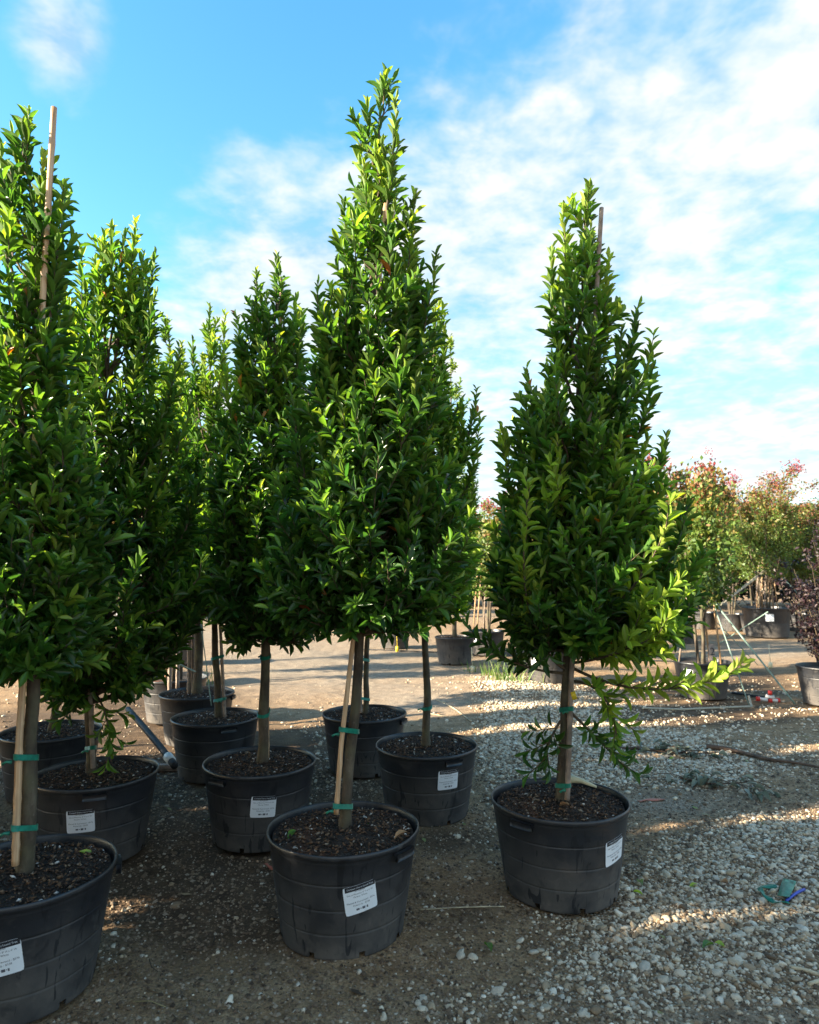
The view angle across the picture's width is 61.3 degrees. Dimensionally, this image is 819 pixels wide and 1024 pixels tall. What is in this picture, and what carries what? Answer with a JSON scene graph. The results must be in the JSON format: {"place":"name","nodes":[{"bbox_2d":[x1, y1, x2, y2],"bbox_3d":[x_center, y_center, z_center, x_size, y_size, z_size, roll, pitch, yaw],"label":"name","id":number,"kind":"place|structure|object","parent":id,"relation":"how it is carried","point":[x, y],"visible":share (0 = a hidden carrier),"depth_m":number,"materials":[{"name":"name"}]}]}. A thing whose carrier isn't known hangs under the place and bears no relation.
{"place":"outdoors","nodes":[
{"label":"outdoors","id":0,"kind":"place"},
{"bbox_2d":[183,650,186,664],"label":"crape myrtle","id":1,"kind":"object","parent":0,"point":[185,656],"depth_m":10.43,"materials":[{"name":"plastic"}]},
{"bbox_2d":[205,669,212,683],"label":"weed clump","id":2,"kind":"object","parent":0,"point":[210,677],"visible":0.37,"depth_m":8.94,"materials":[{"name":"plant"}]},
{"bbox_2d":[380,633,408,648],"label":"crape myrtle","id":3,"kind":"object","parent":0,"point":[399,642],"visible":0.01,"depth_m":12.50,"materials":[{"name":"plastic"}]},
{"bbox_2d":[0,577,818,1023],"bbox_3d":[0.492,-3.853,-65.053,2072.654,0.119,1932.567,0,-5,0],"label":"ground","id":4,"kind":"structure","parent":0,"point":[300,695],"depth_m":3.34,"materials":[{"name":"stone"}]},
{"bbox_2d":[0,374,101,803],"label":"potted tree","id":5,"kind":"object","parent":4,"relation":"on","point":[66,745],"visible":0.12,"depth_m":4.31,"materials":[{"name":"black plastic"}]},
{"bbox_2d":[0,103,134,1023],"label":"potted tree","id":6,"kind":"object","parent":4,"relation":"on","point":[56,576],"visible":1,"depth_m":2.43,"materials":[{"name":"green plant"}]},
{"bbox_2d":[18,215,213,860],"bbox_3d":[-1.538,0.059,3.688,1.097,3.382,1.164,0,-5,0],"label":"potted tree","id":7,"kind":"object","parent":4,"relation":"on","point":[109,796],"visible":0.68,"depth_m":3.60,"materials":[{"name":"green plant"}]},
{"bbox_2d":[125,706,177,768],"bbox_3d":[-1.700,1.458,4.514,0.056,0.219,0.974,4,-6,-38],"label":"irrigation pipe","id":8,"kind":"object","parent":4,"relation":"on","point":[169,758],"visible":0.97,"depth_m":4.38,"materials":[{"name":"white plastic"}]},
{"bbox_2d":[159,764,176,770],"bbox_3d":[-1.772,1.861,5.037,0.300,0.040,0.050,0,-5,0],"label":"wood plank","id":9,"kind":"object","parent":4,"relation":"on","point":[165,767],"visible":0.29,"depth_m":5.01,"materials":[{"name":"wood"}]},
{"bbox_2d":[132,474,206,724],"bbox_3d":[-2.319,0.720,6.789,1.192,2.569,1.023,-2,-5,22],"label":"crape myrtle","id":10,"kind":"object","parent":4,"relation":"on","point":[153,710],"visible":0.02,"depth_m":6.45,"materials":[{"name":"plastic"}]},
{"bbox_2d":[141,314,235,746],"bbox_3d":[-1.937,0.085,6.001,0.904,3.706,0.934,0,-5,0],"label":"potted tree","id":11,"kind":"object","parent":4,"relation":"on","point":[173,702],"visible":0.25,"depth_m":5.88,"materials":[{"name":"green plant"}]},
{"bbox_2d":[167,667,171,689],"bbox_3d":[-2.188,1.343,6.312,0.045,0.669,0.040,0,-5,0],"label":"wooden stake","id":12,"kind":"object","parent":11,"relation":"attached to","point":[169,684],"visible":0.29,"depth_m":6.29,"materials":[{"name":"brown wood"}]},
{"bbox_2d":[176,651,179,687],"bbox_3d":[-2.130,1.342,6.362,0.041,0.558,0.039,0,-5,0],"label":"wooden stake","id":13,"kind":"object","parent":11,"relation":"attached to","point":[178,677],"visible":0.27,"depth_m":6.33,"materials":[{"name":"brown wood"}]},
{"bbox_2d":[179,664,195,671],"bbox_3d":[-1.845,1.193,5.496,0.014,0.245,0.568,-1,-5,13],"label":"guy rope","id":14,"kind":"object","parent":11,"relation":"attached to","point":[187,668],"visible":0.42,"depth_m":5.63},
{"bbox_2d":[187,630,190,692],"bbox_3d":[-1.885,1.308,5.913,0.044,0.596,0.040,0,-5,0],"label":"wooden stake","id":15,"kind":"object","parent":11,"relation":"in","point":[189,671],"visible":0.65,"depth_m":5.90,"materials":[{"name":"brown wood"}]},
{"bbox_2d":[191,635,193,689],"bbox_3d":[-1.870,1.308,5.963,0.044,0.623,0.040,0,-5,0],"label":"wooden stake","id":16,"kind":"object","parent":11,"relation":"in","point":[192,654],"visible":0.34,"depth_m":5.95,"materials":[{"name":"brown wood"}]},
{"bbox_2d":[162,301,259,783],"bbox_3d":[-1.360,0.135,5.045,0.988,3.451,1.072,0,-5,0],"label":"potted tree","id":17,"kind":"object","parent":4,"relation":"on","point":[200,736],"visible":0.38,"depth_m":4.92,"materials":[{"name":"green plant"}]},
{"bbox_2d":[201,624,211,705],"bbox_3d":[-1.537,1.150,5.224,0.008,0.578,0.257,3,-6,-37],"label":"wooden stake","id":18,"kind":"object","parent":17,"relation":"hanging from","point":[206,666],"visible":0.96,"depth_m":5.22,"materials":[{"name":"brown wood"}]},
{"bbox_2d":[195,249,318,852],"bbox_3d":[-0.775,0.118,3.919,0.821,3.302,0.879,0,-5,0],"label":"potted tree","id":19,"kind":"object","parent":4,"relation":"on","point":[253,792],"visible":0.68,"depth_m":3.73,"materials":[{"name":"green plant"}]},
{"bbox_2d":[322,349,407,777],"bbox_3d":[-0.296,0.221,5.173,0.926,3.300,1.027,0,-5,0],"label":"potted tree","id":20,"kind":"object","parent":4,"relation":"on","point":[377,722],"visible":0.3,"depth_m":4.86,"materials":[{"name":"black plastic"}]},
{"bbox_2d":[248,62,483,960],"bbox_3d":[-0.166,-0.146,2.989,0.921,3.677,1.103,0,-5,0],"label":"potted tree","id":21,"kind":"object","parent":4,"relation":"on","point":[382,550],"visible":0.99,"depth_m":2.75,"materials":[{"name":"green plant"}]},
{"bbox_2d":[287,829,295,838],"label":"fallen leaf","id":22,"kind":"object","parent":21,"relation":"on","point":[291,831],"visible":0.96,"depth_m":2.77,"materials":[{"name":"green plant"}]},
{"bbox_2d":[394,830,406,838],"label":"fallen leaf","id":23,"kind":"object","parent":21,"relation":"on","point":[398,833],"visible":1,"depth_m":2.72,"materials":[{"name":"beige plant"}]},
{"bbox_2d":[0,746,818,1023],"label":"grit","id":24,"kind":"object","parent":4,"relation":"on","point":[405,1004],"visible":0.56,"depth_m":2.77,"materials":[{"name":"grey gravel"}]},
{"bbox_2d":[0,716,818,1023],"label":"litter","id":25,"kind":"object","parent":4,"relation":"on","point":[516,980],"visible":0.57,"depth_m":2.88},
{"bbox_2d":[376,298,486,826],"bbox_3d":[0.145,0.218,4.231,0.698,3.154,0.789,0,-5,0],"label":"potted tree","id":26,"kind":"object","parent":4,"relation":"on","point":[426,776],"visible":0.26,"depth_m":4.09,"materials":[{"name":"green plant"}]},
{"bbox_2d":[369,649,505,651],"bbox_3d":[0.508,2.446,12.149,2.866,0.036,0.594,0,-5,0],"label":"drip hose","id":27,"kind":"object","parent":4,"relation":"on","point":[402,650],"visible":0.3,"depth_m":12.16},
{"bbox_2d":[435,699,470,720],"bbox_3d":[0.442,2.028,7.128,0.027,0.024,1.197,1,-5,-14],"label":"stick","id":28,"kind":"object","parent":4,"relation":"on","point":[453,708],"visible":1,"depth_m":7.10,"materials":[{"name":"beige wood"}]},
{"bbox_2d":[435,333,486,664],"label":"potted tree","id":29,"kind":"object","parent":4,"relation":"on","point":[454,648],"visible":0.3,"depth_m":10.56,"materials":[{"name":"green plant"}]},
{"bbox_2d":[420,906,503,909],"bbox_3d":[0.224,1.687,2.941,0.360,0.020,0.015,0,-5,0],"label":"stick","id":30,"kind":"object","parent":4,"relation":"on","point":[460,907],"visible":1,"depth_m":2.94,"materials":[{"name":"beige wood"}]},
{"bbox_2d":[116,503,818,603],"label":"wood","id":31,"kind":"object","parent":4,"relation":"on","point":[778,587],"depth_m":26.52,"materials":[{"name":"brown wood"}]},
{"bbox_2d":[470,648,474,672],"bbox_3d":[0.890,2.097,9.786,0.055,0.350,0.055,-2,-5,22],"label":"emitter stake","id":32,"kind":"object","parent":4,"relation":"on","point":[472,670],"visible":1,"depth_m":9.76,"materials":[{"name":"beige plastic"}]},
{"bbox_2d":[461,662,486,672],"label":"weed clump","id":33,"kind":"object","parent":4,"relation":"on","point":[471,667],"visible":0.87,"depth_m":9.83,"materials":[{"name":"green plant"}]},
{"bbox_2d":[484,942,492,951],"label":"fallen leaf","id":34,"kind":"object","parent":4,"relation":"on","point":[489,945],"visible":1,"depth_m":2.62,"materials":[{"name":"green plant"}]},
{"bbox_2d":[468,493,508,655],"bbox_3d":[1.373,1.020,11.896,1.296,2.800,1.375,0,-5,0],"label":"crape myrtle","id":35,"kind":"object","parent":4,"relation":"on","point":[497,637],"visible":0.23,"depth_m":11.70,"materials":[{"name":"plant"}]},
{"bbox_2d":[480,661,496,675],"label":"weed clump","id":36,"kind":"object","parent":4,"relation":"on","point":[485,669],"visible":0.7,"depth_m":9.35,"materials":[{"name":"green plant"}]},
{"bbox_2d":[487,661,524,680],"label":"weed clump","id":37,"kind":"object","parent":4,"relation":"on","point":[503,676],"visible":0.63,"depth_m":8.85,"materials":[{"name":"green plant"}]},
{"bbox_2d":[494,667,544,683],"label":"weed clump","id":38,"kind":"object","parent":4,"relation":"on","point":[499,675],"visible":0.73,"depth_m":8.52,"materials":[{"name":"green plant"}]},
{"bbox_2d":[527,540,563,683],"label":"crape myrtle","id":39,"kind":"object","parent":4,"relation":"on","point":[555,678],"visible":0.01,"depth_m":8.68,"materials":[{"name":"plant"}]},
{"bbox_2d":[458,178,755,913],"bbox_3d":[0.816,0.038,3.301,1.183,3.360,1.216,0,-5,0],"label":"potted tree","id":40,"kind":"object","parent":4,"relation":"on","point":[558,589],"visible":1,"depth_m":3.08,"materials":[{"name":"green plant"}]},
{"bbox_2d":[570,677,576,699],"bbox_3d":[0.750,0.806,3.156,0.032,0.105,0.006,0,-5,0],"label":"hanging tag","id":41,"kind":"object","parent":40,"relation":"hanging from","point":[573,695],"visible":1,"depth_m":3.15,"materials":[{"name":"yellow plastic"}]},
{"bbox_2d":[571,775,596,787],"bbox_3d":[0.826,1.307,3.362,0.163,0.048,0.050,-1,-5,13],"label":"plant stub","id":42,"kind":"object","parent":40,"relation":"on","point":[575,779],"visible":0.66,"depth_m":3.36,"materials":[{"name":"beige wood"}]},
{"bbox_2d":[637,798,663,801],"bbox_3d":[1.520,1.811,4.348,0.202,0.020,0.034,2,-5,-23],"label":"plastic strip","id":43,"kind":"object","parent":4,"relation":"on","point":[653,799],"visible":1,"depth_m":4.34,"materials":[{"name":"pink plastic"}]},
{"bbox_2d":[624,738,727,759],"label":"cut branch","id":44,"kind":"object","parent":4,"relation":"on","point":[671,750],"visible":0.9,"depth_m":5.34,"materials":[{"name":"brown plant"}]},
{"bbox_2d":[653,476,699,643],"bbox_3d":[5.298,0.898,13.709,1.555,3.338,1.698,-2,-5,19],"label":"crape myrtle","id":45,"kind":"object","parent":4,"relation":"on","point":[688,640],"visible":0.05,"depth_m":13.34,"materials":[{"name":"plant"}]},
{"bbox_2d":[642,705,752,709],"bbox_3d":[3.017,2.036,7.181,1.203,0.025,0.106,0,-5,-5],"label":"hose","id":46,"kind":"object","parent":4,"relation":"on","point":[703,708],"visible":1,"depth_m":7.15,"materials":[{"name":"grey rubber"}]},
{"bbox_2d":[645,445,750,699],"bbox_3d":[3.336,0.615,7.937,1.328,2.963,1.329,0,-5,0],"label":"crape myrtle","id":47,"kind":"object","parent":4,"relation":"on","point":[707,527],"visible":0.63,"depth_m":7.78,"materials":[{"name":"plant"}]},
{"bbox_2d":[715,608,748,704],"bbox_3d":[3.589,1.578,7.721,0.012,1.075,0.424,2,-5,-27],"label":"guy rope","id":48,"kind":"object","parent":47,"relation":"attached to","point":[731,655],"visible":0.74,"depth_m":7.73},
{"bbox_2d":[716,604,795,703],"bbox_3d":[3.840,1.554,7.723,0.791,1.104,0.022,-2,-5,28],"label":"guy rope","id":49,"kind":"object","parent":47,"relation":"attached to","point":[757,656],"visible":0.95,"depth_m":7.70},
{"bbox_2d":[702,939,713,947],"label":"fallen leaf","id":50,"kind":"object","parent":4,"relation":"on","point":[706,942],"visible":1,"depth_m":2.66,"materials":[{"name":"green plant"}]},
{"bbox_2d":[675,474,747,629],"bbox_3d":[7.080,0.967,16.785,2.018,3.699,1.804,0,-5,0],"label":"crape myrtle","id":51,"kind":"object","parent":4,"relation":"on","point":[710,619],"visible":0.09,"depth_m":16.41,"materials":[{"name":"plant"}]},
{"bbox_2d":[643,769,780,802],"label":"cut branch","id":52,"kind":"object","parent":4,"relation":"on","point":[711,782],"visible":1,"depth_m":4.62,"materials":[{"name":"brown plant"}]},
{"bbox_2d":[708,644,715,697],"bbox_3d":[3.304,1.731,7.540,0.058,0.572,0.023,0,-5,0],"label":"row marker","id":53,"kind":"object","parent":4,"relation":"on","point":[711,647],"visible":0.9,"depth_m":7.54,"materials":[{"name":"grey wood"}]},
{"bbox_2d":[717,622,757,664],"bbox_3d":[4.751,1.917,9.985,0.012,0.751,1.669,-4,-6,43],"label":"guy rope","id":54,"kind":"object","parent":4,"relation":"on","point":[736,642],"visible":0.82,"depth_m":9.93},
{"bbox_2d":[717,611,767,644],"bbox_3d":[5.788,2.062,12.091,0.016,0.790,2.454,-1,-5,6],"label":"guy rope","id":55,"kind":"object","parent":4,"relation":"attached to","point":[745,626],"visible":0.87,"depth_m":11.77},
{"bbox_2d":[704,477,781,631],"bbox_3d":[7.547,0.973,16.224,1.977,3.597,2.017,0,-5,0],"label":"crape myrtle","id":56,"kind":"object","parent":4,"relation":"on","point":[733,617],"visible":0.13,"depth_m":15.92,"materials":[{"name":"plant"}]},
{"bbox_2d":[731,691,765,697],"bbox_3d":[3.895,2.103,7.941,0.077,0.029,0.418,4,-6,-38],"label":"hose","id":57,"kind":"object","parent":4,"relation":"on","point":[738,693],"visible":0.74,"depth_m":7.92,"materials":[{"name":"black rubber"}]},
{"bbox_2d":[719,493,797,632],"bbox_3d":[7.792,1.060,15.791,1.876,3.354,1.857,0,-5,0],"label":"crape myrtle","id":58,"kind":"object","parent":4,"relation":"on","point":[747,576],"visible":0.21,"depth_m":15.49,"materials":[{"name":"plant"}]},
{"bbox_2d":[706,744,818,767],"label":"fallen branch","id":59,"kind":"object","parent":4,"relation":"on","point":[724,748],"visible":0.99,"depth_m":5.31,"materials":[{"name":"wood"}]},
{"bbox_2d":[717,458,818,637],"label":"crape myrtle","id":60,"kind":"object","parent":4,"relation":"on","point":[774,622],"visible":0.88,"depth_m":14.63,"materials":[{"name":"plant"}]},
{"bbox_2d":[719,569,765,605],"bbox_3d":[6.934,1.583,14.431,1.572,0.873,0.024,2,-5,-23],"label":"guy rope","id":61,"kind":"object","parent":60,"relation":"attached to","point":[745,585],"visible":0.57,"depth_m":14.48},
{"bbox_2d":[721,570,766,604],"bbox_3d":[6.936,1.543,14.284,1.702,0.730,0.022,3,-5,-32],"label":"guy rope","id":62,"kind":"object","parent":60,"relation":"attached to","point":[743,587],"visible":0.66,"depth_m":14.25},
{"bbox_2d":[756,690,779,702],"bbox_3d":[3.945,2.032,7.607,0.279,0.131,0.062,0,-5,0],"label":"valve fitting","id":63,"kind":"object","parent":4,"relation":"on","point":[770,698],"visible":1,"depth_m":7.59,"materials":[{"name":"white plastic"}]},
{"bbox_2d":[768,649,772,668],"bbox_3d":[5.343,2.139,10.244,0.055,0.350,0.055,-2,-5,22],"label":"emitter stake","id":64,"kind":"object","parent":4,"relation":"on","point":[770,665],"visible":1,"depth_m":10.21,"materials":[{"name":"beige plastic"}]},
{"bbox_2d":[744,502,803,605],"bbox_3d":[10.525,1.453,20.854,2.113,3.392,2.265,0,-5,0],"label":"crape myrtle","id":65,"kind":"object","parent":4,"relation":"on","point":[748,604],"visible":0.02,"depth_m":20.61,"materials":[{"name":"plant"}]},
{"bbox_2d":[757,878,805,903],"bbox_3d":[1.664,1.689,3.080,0.215,0.040,0.152,1,-5,-13],"label":"tape scrap","id":66,"kind":"object","parent":4,"relation":"on","point":[787,886],"visible":1,"depth_m":3.08,"materials":[{"name":"blue plastic"}]},
{"bbox_2d":[755,547,818,705],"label":"potted shrub","id":67,"kind":"object","parent":4,"relation":"on","point":[808,674],"visible":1,"depth_m":7.49,"materials":[{"name":"purple plant"}]},
{"bbox_2d":[765,490,818,631],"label":"crape myrtle","id":68,"kind":"object","parent":4,"relation":"on","point":[805,570],"visible":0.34,"depth_m":16.16,"materials":[{"name":"plant"}]},
{"bbox_2d":[786,491,818,627],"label":"crape myrtle","id":69,"kind":"object","parent":4,"relation":"on","point":[801,555],"visible":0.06,"depth_m":16.99,"materials":[{"name":"plant"}]},
{"bbox_2d":[805,519,818,661],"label":"potted shrub","id":70,"kind":"object","parent":4,"relation":"on","point":[812,540],"visible":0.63,"depth_m":10.27,"materials":[{"name":"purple plant"}]},
{"bbox_2d":[807,978,818,985],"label":"stick","id":71,"kind":"object","parent":4,"relation":"on","point":[812,982],"visible":1,"depth_m":2.42,"materials":[{"name":"beige wood"}]},
{"bbox_2d":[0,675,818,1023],"bbox_3d":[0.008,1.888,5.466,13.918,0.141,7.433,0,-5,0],"label":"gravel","id":72,"kind":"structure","parent":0,"point":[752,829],"depth_m":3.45,"materials":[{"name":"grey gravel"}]},
{"bbox_2d":[613,746,678,750],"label":"fallen branch","id":73,"kind":"object","parent":72,"relation":"on","point":[623,747],"visible":0.34,"depth_m":5.46,"materials":[{"name":"brown wood"}]},
{"bbox_2d":[714,940,724,945],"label":"fallen leaf","id":74,"kind":"object","parent":72,"relation":"on","point":[720,942],"visible":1,"depth_m":2.68,"materials":[{"name":"green plant"}]},
{"bbox_2d":[791,965,818,976],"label":"stick","id":75,"kind":"object","parent":72,"relation":"on","point":[809,971],"visible":1,"depth_m":2.49,"materials":[{"name":"beige wood"}]},
{"bbox_2d":[0,0,818,518],"label":"sky","id":76,"kind":"structure","parent":0,"point":[221,125],"materials":[{"name":"blue"}]},
{"bbox_2d":[478,498,493,562],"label":"crape myrtle","id":77,"kind":"object","parent":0,"point":[486,519],"visible":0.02,"depth_m":20.61,"materials":[{"name":"plant"}]}
]}

